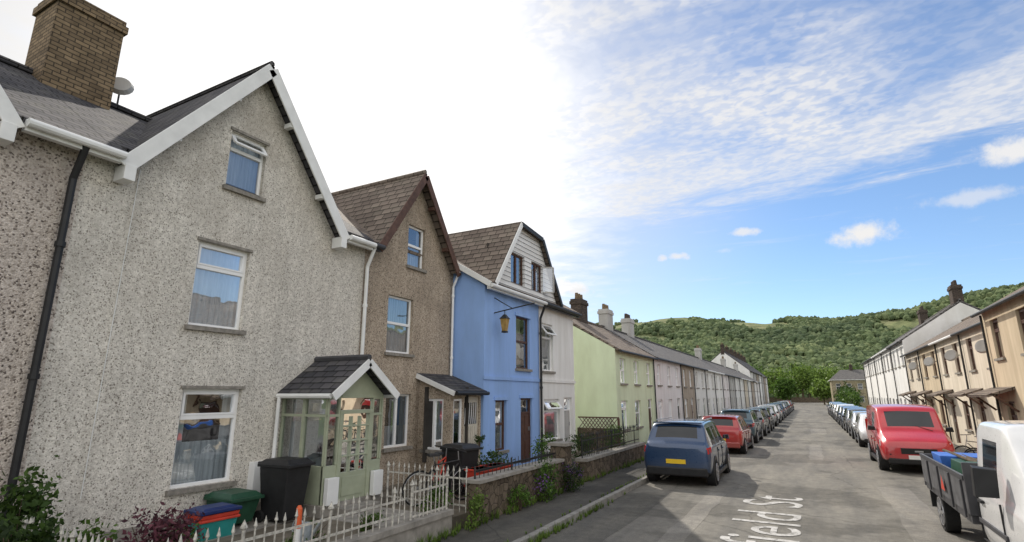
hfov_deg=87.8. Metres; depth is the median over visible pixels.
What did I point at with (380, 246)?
gutter
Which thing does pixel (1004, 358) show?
sills
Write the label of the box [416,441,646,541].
grass weeds
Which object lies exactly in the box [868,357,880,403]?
walls
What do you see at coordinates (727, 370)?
roof
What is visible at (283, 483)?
wheelie bin
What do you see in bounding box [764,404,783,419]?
parked car
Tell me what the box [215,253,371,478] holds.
window glass
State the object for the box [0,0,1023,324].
sky
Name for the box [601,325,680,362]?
roof
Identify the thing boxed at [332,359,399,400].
porch bargeboards
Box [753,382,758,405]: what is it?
walls
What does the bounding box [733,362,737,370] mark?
chimney
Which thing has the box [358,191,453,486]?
walls
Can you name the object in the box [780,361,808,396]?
broadleaf tree
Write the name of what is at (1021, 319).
window frames
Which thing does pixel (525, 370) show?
sills
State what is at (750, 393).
walls
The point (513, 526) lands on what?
pavement
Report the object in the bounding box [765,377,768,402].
walls
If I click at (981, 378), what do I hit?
walls
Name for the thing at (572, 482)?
lavender
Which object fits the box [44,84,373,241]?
roof
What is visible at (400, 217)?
bargeboards
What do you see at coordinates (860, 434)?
parked car
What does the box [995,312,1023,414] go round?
window glass
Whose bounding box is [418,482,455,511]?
garden shrub
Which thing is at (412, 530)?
garden wall
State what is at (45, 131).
gutter
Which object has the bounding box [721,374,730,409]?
walls
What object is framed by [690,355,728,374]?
roof
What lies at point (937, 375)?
window frames
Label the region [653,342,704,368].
roof
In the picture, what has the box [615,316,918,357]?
hill
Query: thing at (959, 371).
window frames
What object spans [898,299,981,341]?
roof
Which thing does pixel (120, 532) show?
plinth
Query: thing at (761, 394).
walls
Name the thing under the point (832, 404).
parked car
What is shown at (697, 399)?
window frames
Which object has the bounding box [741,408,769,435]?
parked car
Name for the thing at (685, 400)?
window glass
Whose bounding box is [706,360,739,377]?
roof
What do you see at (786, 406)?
parked car
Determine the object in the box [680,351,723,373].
roof
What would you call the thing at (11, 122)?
bargeboards
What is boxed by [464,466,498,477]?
recycling box
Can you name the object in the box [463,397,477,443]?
door
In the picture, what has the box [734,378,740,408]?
walls
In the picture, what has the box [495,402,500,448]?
curtains
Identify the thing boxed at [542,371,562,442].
sills
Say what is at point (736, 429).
parked hatchback
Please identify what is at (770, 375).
broadleaf tree
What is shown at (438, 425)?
window glass
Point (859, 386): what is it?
window glass
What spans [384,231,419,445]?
curtains
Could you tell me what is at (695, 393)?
downpipe
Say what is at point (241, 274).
window frames
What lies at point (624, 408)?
window frames
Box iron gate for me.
[409,471,448,519]
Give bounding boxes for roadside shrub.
[831,381,861,403]
[836,388,862,406]
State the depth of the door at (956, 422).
24.89 m
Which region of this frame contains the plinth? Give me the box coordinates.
[57,502,260,541]
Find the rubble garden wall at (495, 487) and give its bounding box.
[462,441,573,523]
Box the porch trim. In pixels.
[416,373,489,395]
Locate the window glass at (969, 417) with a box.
[943,345,972,428]
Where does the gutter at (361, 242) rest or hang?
attached to the roof at (347, 218)
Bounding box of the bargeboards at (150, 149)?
[113,64,349,249]
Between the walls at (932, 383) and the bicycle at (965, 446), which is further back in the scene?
the walls at (932, 383)
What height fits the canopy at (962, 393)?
0.772 m
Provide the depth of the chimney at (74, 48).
10.56 m
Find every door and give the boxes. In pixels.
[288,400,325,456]
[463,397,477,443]
[521,398,530,463]
[564,398,570,441]
[648,399,651,430]
[677,398,679,418]
[951,399,960,442]
[979,400,986,421]
[1009,401,1017,419]
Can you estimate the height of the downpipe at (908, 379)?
4.750 m
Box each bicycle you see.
[402,447,470,506]
[425,445,458,504]
[955,434,976,452]
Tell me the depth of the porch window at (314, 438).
10.90 m
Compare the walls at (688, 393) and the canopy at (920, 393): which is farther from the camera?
the walls at (688, 393)
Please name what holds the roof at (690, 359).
on the walls at (710, 393)
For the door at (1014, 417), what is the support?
attached to the walls at (1008, 371)
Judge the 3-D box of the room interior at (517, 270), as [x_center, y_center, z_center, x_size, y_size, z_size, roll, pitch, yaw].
[-0.308,2.517,17.215,0.060,6.600,3.750,-7,-15,28]
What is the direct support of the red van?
on the road
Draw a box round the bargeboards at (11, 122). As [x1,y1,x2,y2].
[0,85,24,146]
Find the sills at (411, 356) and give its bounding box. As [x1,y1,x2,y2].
[381,264,441,452]
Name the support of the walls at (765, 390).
on the ground
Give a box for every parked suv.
[644,417,730,485]
[720,408,762,442]
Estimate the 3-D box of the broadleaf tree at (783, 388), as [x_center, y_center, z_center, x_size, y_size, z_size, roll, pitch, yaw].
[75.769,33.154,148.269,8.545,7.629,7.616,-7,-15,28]
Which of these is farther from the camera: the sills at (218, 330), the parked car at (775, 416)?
the parked car at (775, 416)
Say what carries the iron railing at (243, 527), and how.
on the garden wall at (412, 530)
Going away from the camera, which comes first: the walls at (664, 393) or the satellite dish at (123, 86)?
the satellite dish at (123, 86)
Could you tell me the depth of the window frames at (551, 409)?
18.83 m
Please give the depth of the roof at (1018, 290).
16.85 m
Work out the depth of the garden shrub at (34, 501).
6.16 m
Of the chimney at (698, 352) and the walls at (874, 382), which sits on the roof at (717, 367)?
the chimney at (698, 352)
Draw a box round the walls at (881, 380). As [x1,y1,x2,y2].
[874,353,888,403]
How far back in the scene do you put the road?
13.29 m
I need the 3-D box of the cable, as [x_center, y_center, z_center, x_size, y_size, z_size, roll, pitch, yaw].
[-5.938,0.763,7.912,0.011,4.900,0.061,-7,-15,28]
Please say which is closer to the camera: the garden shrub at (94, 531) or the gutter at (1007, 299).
the garden shrub at (94, 531)
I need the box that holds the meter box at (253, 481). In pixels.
[247,461,259,491]
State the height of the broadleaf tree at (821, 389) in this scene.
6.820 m
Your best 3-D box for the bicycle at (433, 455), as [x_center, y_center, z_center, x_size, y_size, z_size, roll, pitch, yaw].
[-1.401,4.127,10.675,1.713,1.018,0.560,9,-10,-35]
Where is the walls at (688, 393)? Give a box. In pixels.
[680,365,696,418]
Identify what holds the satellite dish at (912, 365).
attached to the walls at (916, 385)
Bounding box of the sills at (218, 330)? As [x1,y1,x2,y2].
[165,126,269,495]
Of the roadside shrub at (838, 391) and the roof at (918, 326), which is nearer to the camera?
the roof at (918, 326)
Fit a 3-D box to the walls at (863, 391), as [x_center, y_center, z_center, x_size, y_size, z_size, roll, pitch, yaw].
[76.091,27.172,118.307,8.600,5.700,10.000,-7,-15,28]
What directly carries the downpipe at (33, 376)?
attached to the walls at (35, 172)
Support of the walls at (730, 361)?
on the ground
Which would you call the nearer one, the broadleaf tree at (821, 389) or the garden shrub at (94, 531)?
the garden shrub at (94, 531)
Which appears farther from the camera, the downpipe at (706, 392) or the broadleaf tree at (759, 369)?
the broadleaf tree at (759, 369)
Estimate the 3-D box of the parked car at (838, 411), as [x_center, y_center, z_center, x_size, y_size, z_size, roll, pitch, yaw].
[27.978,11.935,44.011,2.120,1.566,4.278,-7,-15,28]
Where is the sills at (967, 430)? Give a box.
[943,372,973,432]
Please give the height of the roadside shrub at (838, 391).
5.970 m
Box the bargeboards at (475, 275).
[458,222,562,306]
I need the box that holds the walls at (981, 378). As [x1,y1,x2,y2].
[959,325,999,426]
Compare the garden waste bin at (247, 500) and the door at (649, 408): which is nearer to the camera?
the garden waste bin at (247, 500)
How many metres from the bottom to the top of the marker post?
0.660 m
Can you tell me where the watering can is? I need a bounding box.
[292,519,320,541]
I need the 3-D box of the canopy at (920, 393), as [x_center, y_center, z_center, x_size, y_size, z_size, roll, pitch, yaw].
[22.880,7.057,29.726,0.727,0.772,2.390,-7,-15,28]
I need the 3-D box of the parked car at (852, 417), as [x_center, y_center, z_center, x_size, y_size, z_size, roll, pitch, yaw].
[20.415,8.807,30.496,2.120,1.534,4.053,-7,-15,28]
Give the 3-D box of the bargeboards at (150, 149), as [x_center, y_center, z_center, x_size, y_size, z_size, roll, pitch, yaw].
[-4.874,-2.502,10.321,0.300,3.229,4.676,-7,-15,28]
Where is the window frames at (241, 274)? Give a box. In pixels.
[170,132,267,488]
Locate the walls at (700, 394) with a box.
[693,368,707,418]
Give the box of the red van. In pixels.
[865,404,955,470]
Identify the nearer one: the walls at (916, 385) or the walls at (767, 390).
the walls at (916, 385)
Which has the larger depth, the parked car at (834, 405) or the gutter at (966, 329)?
the parked car at (834, 405)
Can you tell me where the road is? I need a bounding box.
[543,402,989,541]
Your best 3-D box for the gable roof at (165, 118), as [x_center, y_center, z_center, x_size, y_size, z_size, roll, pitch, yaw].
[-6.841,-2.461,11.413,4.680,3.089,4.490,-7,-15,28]
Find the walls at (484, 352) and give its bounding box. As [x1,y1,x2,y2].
[397,270,539,466]
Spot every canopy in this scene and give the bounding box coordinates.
[898,391,917,403]
[910,390,933,404]
[926,389,955,405]
[948,388,985,408]
[968,386,1018,411]
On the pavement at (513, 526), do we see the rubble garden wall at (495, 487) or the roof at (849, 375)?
the rubble garden wall at (495, 487)
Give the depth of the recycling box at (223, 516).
7.99 m
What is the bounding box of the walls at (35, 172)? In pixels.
[0,128,84,511]
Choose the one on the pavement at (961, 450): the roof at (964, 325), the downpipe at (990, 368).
the downpipe at (990, 368)
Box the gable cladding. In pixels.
[499,229,555,303]
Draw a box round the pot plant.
[475,434,484,445]
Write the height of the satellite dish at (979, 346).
0.493 m
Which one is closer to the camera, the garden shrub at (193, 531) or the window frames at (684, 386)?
the garden shrub at (193, 531)
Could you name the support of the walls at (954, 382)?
on the ground
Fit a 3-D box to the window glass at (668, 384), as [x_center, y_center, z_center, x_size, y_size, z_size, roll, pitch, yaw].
[9.130,7.159,31.206,0.001,3.045,5.515,-7,-15,28]
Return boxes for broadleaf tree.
[750,363,774,374]
[761,365,796,400]
[768,377,799,399]
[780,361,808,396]
[785,363,818,396]
[806,377,831,404]
[809,365,833,384]
[820,361,843,376]
[841,363,860,369]
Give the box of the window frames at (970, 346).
[968,338,976,369]
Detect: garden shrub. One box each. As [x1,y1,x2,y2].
[0,455,63,540]
[0,506,68,541]
[62,517,118,541]
[149,523,208,541]
[282,520,326,541]
[357,510,385,531]
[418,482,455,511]
[461,487,487,529]
[477,446,514,465]
[504,484,536,510]
[529,428,556,460]
[532,455,561,502]
[565,431,600,461]
[601,421,626,448]
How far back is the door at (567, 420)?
19.69 m
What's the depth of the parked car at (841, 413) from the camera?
39.36 m
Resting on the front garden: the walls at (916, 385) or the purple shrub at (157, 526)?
the purple shrub at (157, 526)
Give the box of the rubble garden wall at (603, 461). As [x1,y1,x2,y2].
[575,442,644,481]
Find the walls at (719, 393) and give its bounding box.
[714,373,723,413]
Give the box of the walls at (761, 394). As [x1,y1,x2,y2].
[758,375,763,404]
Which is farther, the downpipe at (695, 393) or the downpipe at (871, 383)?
the downpipe at (871, 383)
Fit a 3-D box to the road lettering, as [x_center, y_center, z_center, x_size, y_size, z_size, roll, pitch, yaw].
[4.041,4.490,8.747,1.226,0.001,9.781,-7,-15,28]
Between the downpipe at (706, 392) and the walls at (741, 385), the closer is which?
the downpipe at (706, 392)
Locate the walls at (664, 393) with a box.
[654,360,683,420]
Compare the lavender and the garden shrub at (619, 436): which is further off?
the garden shrub at (619, 436)
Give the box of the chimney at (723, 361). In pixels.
[720,356,725,367]
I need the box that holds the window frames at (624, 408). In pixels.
[620,358,649,428]
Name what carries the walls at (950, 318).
on the ground
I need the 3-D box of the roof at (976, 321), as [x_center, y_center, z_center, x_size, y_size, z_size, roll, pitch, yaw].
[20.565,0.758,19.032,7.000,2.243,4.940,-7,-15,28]
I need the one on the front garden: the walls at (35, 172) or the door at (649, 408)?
the walls at (35, 172)
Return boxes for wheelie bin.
[253,456,315,522]
[440,442,481,492]
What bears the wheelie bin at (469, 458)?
on the front garden
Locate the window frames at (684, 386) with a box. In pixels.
[683,370,690,417]
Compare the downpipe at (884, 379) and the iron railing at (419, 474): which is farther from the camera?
the downpipe at (884, 379)
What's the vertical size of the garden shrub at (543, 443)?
1.213 m
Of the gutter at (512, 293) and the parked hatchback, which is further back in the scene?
the parked hatchback
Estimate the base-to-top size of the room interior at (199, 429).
6.920 m
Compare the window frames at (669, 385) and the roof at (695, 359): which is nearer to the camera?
the window frames at (669, 385)
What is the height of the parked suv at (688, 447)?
1.767 m
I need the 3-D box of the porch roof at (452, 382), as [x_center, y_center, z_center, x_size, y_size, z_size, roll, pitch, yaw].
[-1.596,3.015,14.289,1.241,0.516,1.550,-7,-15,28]
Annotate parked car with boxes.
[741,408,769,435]
[748,407,774,430]
[756,406,778,425]
[759,405,781,422]
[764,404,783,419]
[767,403,786,417]
[773,402,789,414]
[829,403,846,417]
[831,404,835,419]
[833,404,853,421]
[835,405,858,424]
[838,407,863,428]
[842,408,865,432]
[847,411,865,438]
[853,412,867,446]
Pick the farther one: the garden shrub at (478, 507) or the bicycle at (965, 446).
the bicycle at (965, 446)
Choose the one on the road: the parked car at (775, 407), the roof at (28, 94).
the parked car at (775, 407)
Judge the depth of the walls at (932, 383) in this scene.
28.15 m
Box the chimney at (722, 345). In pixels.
[720,343,724,354]
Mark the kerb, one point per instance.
(616, 494)
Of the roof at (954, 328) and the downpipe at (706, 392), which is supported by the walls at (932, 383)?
the roof at (954, 328)
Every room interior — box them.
[181,394,222,441]
[385,228,468,462]
[487,243,519,284]
[520,319,545,419]
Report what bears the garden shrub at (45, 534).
on the front garden
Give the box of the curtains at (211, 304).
[171,138,259,484]
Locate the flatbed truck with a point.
(983, 486)
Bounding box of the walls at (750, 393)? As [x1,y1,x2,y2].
[747,381,752,406]
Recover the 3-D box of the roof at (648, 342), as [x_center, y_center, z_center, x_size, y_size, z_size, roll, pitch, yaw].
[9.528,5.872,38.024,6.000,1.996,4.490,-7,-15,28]
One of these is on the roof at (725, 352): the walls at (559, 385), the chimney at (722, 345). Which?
the chimney at (722, 345)
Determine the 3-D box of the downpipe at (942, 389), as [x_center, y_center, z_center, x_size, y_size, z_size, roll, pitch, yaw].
[21.086,5.980,26.027,0.065,4.750,0.065,10,-17,-38]
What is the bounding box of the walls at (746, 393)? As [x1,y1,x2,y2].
[743,380,748,406]
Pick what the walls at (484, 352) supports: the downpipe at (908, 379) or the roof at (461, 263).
the roof at (461, 263)
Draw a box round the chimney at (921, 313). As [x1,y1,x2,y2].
[916,306,927,325]
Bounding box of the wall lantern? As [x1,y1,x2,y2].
[494,297,534,332]
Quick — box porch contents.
[304,439,333,465]
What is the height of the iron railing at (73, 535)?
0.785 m
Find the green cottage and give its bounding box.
[569,293,658,443]
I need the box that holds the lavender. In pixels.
[560,461,585,492]
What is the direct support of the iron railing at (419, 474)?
on the front garden
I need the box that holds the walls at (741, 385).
[739,378,745,407]
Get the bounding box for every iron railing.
[21,515,114,541]
[151,485,405,541]
[386,461,467,512]
[474,449,555,478]
[580,424,638,457]
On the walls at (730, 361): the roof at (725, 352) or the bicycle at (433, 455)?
the roof at (725, 352)
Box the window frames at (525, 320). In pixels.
[495,253,554,450]
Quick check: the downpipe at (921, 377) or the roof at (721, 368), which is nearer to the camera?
the downpipe at (921, 377)
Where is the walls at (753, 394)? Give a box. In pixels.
[750,381,755,406]
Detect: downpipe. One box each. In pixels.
[3,145,89,522]
[360,248,458,375]
[539,305,545,441]
[680,365,684,418]
[693,368,697,418]
[704,370,708,414]
[714,373,717,413]
[863,365,868,403]
[867,361,874,403]
[873,358,880,403]
[880,354,888,403]
[889,348,898,403]
[904,357,912,403]
[917,351,926,404]
[934,344,952,441]
[957,335,976,437]
[979,316,1001,420]
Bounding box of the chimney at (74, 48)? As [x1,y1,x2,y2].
[25,0,128,109]
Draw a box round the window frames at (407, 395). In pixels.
[383,225,461,449]
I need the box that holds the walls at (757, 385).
[756,383,760,404]
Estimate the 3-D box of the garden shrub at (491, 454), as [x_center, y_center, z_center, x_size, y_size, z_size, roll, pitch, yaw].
[-0.482,4.526,12.386,0.797,0.973,1.497,-7,-15,28]
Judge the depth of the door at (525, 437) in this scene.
16.76 m
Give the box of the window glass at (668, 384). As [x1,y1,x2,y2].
[657,366,677,420]
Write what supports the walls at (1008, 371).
on the ground
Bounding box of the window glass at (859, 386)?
[836,384,864,401]
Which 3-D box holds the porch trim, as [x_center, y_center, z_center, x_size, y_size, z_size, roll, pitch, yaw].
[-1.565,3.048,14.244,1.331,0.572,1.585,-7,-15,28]
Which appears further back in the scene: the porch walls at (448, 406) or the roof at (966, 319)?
the roof at (966, 319)
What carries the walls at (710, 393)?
on the ground
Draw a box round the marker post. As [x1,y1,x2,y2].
[294,505,302,541]
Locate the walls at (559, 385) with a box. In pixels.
[495,306,575,457]
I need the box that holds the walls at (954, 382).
[935,334,976,451]
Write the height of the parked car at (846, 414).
1.566 m
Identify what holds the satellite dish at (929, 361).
attached to the walls at (932, 383)
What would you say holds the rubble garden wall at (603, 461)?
on the pavement at (513, 526)
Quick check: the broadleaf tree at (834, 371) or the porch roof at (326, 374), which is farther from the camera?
the broadleaf tree at (834, 371)
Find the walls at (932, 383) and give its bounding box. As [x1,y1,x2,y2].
[918,344,952,439]
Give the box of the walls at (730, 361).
[711,353,752,378]
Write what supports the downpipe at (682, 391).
on the pavement at (513, 526)
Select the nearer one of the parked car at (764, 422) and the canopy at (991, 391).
the canopy at (991, 391)
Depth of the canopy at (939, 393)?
24.82 m
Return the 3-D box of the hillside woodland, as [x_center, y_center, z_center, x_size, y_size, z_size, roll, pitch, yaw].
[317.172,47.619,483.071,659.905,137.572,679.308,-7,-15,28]
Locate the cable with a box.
[80,169,140,498]
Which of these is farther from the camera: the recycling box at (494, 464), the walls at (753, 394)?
the walls at (753, 394)
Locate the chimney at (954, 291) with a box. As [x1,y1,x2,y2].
[947,280,964,307]
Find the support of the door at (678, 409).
attached to the walls at (664, 393)
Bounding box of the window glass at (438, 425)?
[428,401,441,447]
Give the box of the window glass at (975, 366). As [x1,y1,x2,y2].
[970,341,984,410]
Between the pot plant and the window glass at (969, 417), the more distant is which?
the window glass at (969, 417)
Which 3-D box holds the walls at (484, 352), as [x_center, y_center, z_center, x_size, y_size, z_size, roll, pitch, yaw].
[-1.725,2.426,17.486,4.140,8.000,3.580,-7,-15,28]
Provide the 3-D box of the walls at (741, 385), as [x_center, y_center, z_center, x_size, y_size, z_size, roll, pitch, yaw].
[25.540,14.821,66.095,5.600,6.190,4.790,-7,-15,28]
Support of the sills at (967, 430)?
attached to the walls at (954, 382)
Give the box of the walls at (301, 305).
[19,82,364,540]
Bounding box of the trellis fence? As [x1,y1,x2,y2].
[577,416,620,450]
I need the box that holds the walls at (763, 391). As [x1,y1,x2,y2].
[761,376,765,403]
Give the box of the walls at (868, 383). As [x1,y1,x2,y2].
[863,361,874,404]
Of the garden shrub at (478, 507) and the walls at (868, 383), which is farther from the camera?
the walls at (868, 383)
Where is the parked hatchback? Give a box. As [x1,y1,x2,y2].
[702,414,753,453]
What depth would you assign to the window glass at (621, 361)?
25.16 m
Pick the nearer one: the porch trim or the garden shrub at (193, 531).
the garden shrub at (193, 531)
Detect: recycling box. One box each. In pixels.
[183,502,241,541]
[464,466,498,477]
[479,463,510,470]
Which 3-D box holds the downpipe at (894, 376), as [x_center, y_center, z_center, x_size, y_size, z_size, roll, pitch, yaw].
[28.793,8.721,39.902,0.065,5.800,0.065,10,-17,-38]
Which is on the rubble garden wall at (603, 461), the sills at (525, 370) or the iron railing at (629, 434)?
the iron railing at (629, 434)
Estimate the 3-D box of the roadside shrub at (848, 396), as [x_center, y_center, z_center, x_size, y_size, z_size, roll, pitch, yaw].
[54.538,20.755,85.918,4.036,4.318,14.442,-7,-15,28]
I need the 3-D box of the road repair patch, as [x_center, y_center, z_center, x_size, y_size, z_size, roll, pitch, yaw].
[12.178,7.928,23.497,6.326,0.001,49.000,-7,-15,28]
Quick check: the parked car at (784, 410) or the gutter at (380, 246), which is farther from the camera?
the parked car at (784, 410)
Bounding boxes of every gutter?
[21,117,127,163]
[271,393,393,457]
[347,235,376,249]
[373,242,385,251]
[487,283,547,306]
[546,303,581,317]
[657,357,684,364]
[912,344,927,351]
[928,335,950,345]
[950,322,980,336]
[970,289,1023,317]
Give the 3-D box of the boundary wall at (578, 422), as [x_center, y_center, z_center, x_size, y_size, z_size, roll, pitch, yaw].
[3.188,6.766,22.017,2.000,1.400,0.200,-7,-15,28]
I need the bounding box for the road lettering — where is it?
[720,496,802,541]
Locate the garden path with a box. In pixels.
[138,507,422,541]
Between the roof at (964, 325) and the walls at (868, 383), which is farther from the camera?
the walls at (868, 383)
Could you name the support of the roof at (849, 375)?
on the walls at (863, 391)
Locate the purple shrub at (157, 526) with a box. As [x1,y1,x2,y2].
[106,502,204,541]
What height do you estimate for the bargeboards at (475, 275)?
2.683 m
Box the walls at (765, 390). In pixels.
[763,377,767,403]
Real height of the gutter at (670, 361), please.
0.110 m
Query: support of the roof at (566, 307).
on the walls at (559, 385)
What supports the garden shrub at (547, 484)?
on the pavement at (513, 526)
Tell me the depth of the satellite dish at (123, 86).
11.56 m
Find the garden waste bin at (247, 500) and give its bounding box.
[203,488,264,524]
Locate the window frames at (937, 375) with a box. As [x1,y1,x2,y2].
[924,352,946,423]
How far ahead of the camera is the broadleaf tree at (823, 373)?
180.12 m
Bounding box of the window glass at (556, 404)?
[542,325,568,408]
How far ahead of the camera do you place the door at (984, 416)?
20.87 m
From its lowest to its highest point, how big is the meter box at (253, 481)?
0.520 m
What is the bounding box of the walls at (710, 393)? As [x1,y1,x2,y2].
[704,371,716,414]
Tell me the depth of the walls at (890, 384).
42.88 m
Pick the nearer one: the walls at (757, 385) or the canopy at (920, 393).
the canopy at (920, 393)
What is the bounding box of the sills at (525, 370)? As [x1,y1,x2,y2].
[499,368,532,453]
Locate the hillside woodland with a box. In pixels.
[595,282,1023,396]
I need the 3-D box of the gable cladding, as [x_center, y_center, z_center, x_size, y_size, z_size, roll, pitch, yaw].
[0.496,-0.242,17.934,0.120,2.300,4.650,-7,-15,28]
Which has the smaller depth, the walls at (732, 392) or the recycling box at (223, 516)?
the recycling box at (223, 516)
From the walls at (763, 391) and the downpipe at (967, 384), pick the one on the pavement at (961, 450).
the downpipe at (967, 384)
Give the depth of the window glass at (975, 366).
21.27 m
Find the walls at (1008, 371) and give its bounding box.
[981,294,1023,419]
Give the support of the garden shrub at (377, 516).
on the front garden
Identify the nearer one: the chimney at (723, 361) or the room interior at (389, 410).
the room interior at (389, 410)
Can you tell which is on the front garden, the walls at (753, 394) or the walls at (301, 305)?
the walls at (301, 305)
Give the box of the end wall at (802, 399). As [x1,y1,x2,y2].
[769,397,831,402]
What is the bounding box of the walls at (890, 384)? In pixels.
[882,347,898,403]
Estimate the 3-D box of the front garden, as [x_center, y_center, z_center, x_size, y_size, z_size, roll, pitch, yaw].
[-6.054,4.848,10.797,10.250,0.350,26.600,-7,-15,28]
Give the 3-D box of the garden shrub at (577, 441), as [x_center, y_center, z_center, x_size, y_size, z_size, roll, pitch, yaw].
[2.161,5.603,16.854,1.146,1.077,2.626,-7,-15,28]
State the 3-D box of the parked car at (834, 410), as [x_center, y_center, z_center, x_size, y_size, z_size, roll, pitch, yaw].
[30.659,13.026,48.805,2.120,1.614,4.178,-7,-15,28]
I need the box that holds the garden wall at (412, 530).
[331,508,453,541]
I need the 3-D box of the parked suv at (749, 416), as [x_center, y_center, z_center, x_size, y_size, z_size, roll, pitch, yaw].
[12.435,8.372,28.976,2.120,1.751,4.418,-7,-15,28]
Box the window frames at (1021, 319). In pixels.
[992,308,1023,357]
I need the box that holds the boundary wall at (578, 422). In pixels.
[575,417,612,448]
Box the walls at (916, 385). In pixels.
[905,351,926,404]
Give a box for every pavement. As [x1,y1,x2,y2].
[438,402,793,541]
[954,444,976,452]
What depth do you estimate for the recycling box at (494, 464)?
11.59 m
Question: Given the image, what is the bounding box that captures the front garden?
[138,449,595,541]
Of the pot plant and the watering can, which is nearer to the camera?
the watering can
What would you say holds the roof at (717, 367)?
on the walls at (732, 392)
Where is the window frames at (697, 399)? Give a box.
[695,372,702,415]
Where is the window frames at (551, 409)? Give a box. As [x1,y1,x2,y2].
[542,323,562,439]
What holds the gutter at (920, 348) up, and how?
attached to the roof at (954, 328)
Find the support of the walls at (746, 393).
on the ground
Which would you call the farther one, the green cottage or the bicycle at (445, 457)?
the green cottage
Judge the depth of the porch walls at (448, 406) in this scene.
13.59 m
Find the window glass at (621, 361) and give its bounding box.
[620,360,649,427]
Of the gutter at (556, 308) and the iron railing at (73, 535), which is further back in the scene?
the gutter at (556, 308)
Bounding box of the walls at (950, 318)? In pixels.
[891,302,979,403]
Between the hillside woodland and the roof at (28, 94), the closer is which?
the roof at (28, 94)
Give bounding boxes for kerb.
[512,402,795,541]
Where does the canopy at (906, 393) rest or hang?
attached to the walls at (916, 385)
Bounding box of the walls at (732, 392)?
[728,376,736,408]
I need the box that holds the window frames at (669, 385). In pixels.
[657,364,677,418]
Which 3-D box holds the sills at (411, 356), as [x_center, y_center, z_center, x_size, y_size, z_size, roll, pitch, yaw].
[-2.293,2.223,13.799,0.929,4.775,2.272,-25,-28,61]
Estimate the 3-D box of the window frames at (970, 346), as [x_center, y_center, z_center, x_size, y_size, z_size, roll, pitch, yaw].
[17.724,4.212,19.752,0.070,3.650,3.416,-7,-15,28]
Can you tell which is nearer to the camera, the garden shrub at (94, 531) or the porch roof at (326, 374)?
the garden shrub at (94, 531)
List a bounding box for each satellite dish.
[113,77,133,103]
[908,362,917,369]
[924,357,935,365]
[944,350,957,360]
[975,339,985,352]
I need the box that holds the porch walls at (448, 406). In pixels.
[416,380,480,481]
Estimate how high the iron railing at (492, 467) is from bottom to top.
0.256 m
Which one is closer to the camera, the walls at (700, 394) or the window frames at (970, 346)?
the window frames at (970, 346)
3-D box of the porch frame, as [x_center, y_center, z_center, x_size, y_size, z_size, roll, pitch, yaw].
[-3.395,3.207,10.427,1.580,2.680,1.520,-7,-15,28]
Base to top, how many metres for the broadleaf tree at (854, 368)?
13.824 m
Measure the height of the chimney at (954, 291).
2.070 m
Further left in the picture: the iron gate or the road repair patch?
the iron gate
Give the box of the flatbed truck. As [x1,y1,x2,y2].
[919,420,1023,541]
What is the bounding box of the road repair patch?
[541,424,962,541]
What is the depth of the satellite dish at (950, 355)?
22.77 m
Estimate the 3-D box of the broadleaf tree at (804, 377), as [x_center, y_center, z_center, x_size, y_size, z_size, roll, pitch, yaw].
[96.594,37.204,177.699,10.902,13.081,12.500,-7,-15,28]
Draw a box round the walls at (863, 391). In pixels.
[830,380,869,406]
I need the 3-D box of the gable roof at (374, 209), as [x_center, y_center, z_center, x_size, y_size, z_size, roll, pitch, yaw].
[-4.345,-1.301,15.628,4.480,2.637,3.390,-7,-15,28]
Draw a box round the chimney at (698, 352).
[694,345,701,359]
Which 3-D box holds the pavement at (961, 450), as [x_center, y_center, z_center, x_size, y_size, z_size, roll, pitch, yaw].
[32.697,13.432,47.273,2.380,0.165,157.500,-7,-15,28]
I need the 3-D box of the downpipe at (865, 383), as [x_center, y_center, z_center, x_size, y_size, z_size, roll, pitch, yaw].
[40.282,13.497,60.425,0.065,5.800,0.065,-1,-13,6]
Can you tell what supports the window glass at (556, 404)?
attached to the walls at (559, 385)
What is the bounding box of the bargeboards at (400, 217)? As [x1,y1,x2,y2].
[379,174,460,276]
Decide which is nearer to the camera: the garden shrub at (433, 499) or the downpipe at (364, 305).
the garden shrub at (433, 499)
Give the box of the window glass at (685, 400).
[683,372,691,416]
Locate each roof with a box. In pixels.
[0,55,111,146]
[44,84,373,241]
[116,61,339,237]
[278,354,391,394]
[331,169,455,273]
[335,203,460,271]
[418,373,485,390]
[448,221,560,308]
[457,260,543,300]
[543,299,578,312]
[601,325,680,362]
[637,337,693,365]
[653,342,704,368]
[668,347,715,371]
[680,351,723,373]
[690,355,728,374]
[702,359,735,376]
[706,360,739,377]
[711,351,752,371]
[713,362,743,378]
[828,369,865,380]
[885,312,941,348]
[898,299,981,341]
[903,316,970,354]
[917,314,980,348]
[933,315,980,341]
[956,319,979,331]
[985,286,1023,307]
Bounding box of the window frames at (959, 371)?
[942,344,972,429]
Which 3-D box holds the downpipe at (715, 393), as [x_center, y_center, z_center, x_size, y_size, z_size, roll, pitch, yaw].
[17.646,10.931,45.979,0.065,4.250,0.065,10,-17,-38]
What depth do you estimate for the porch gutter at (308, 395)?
9.96 m
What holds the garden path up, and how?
on the front garden
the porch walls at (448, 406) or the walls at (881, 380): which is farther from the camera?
the walls at (881, 380)
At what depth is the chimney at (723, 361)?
72.89 m
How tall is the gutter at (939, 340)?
0.110 m
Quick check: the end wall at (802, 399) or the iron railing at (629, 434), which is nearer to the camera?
the iron railing at (629, 434)
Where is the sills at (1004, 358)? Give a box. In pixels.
[994,353,1023,360]
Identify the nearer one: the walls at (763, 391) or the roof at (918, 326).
the roof at (918, 326)
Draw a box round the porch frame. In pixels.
[277,372,383,518]
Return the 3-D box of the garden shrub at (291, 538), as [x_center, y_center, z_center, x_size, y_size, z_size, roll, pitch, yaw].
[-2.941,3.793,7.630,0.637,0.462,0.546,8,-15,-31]

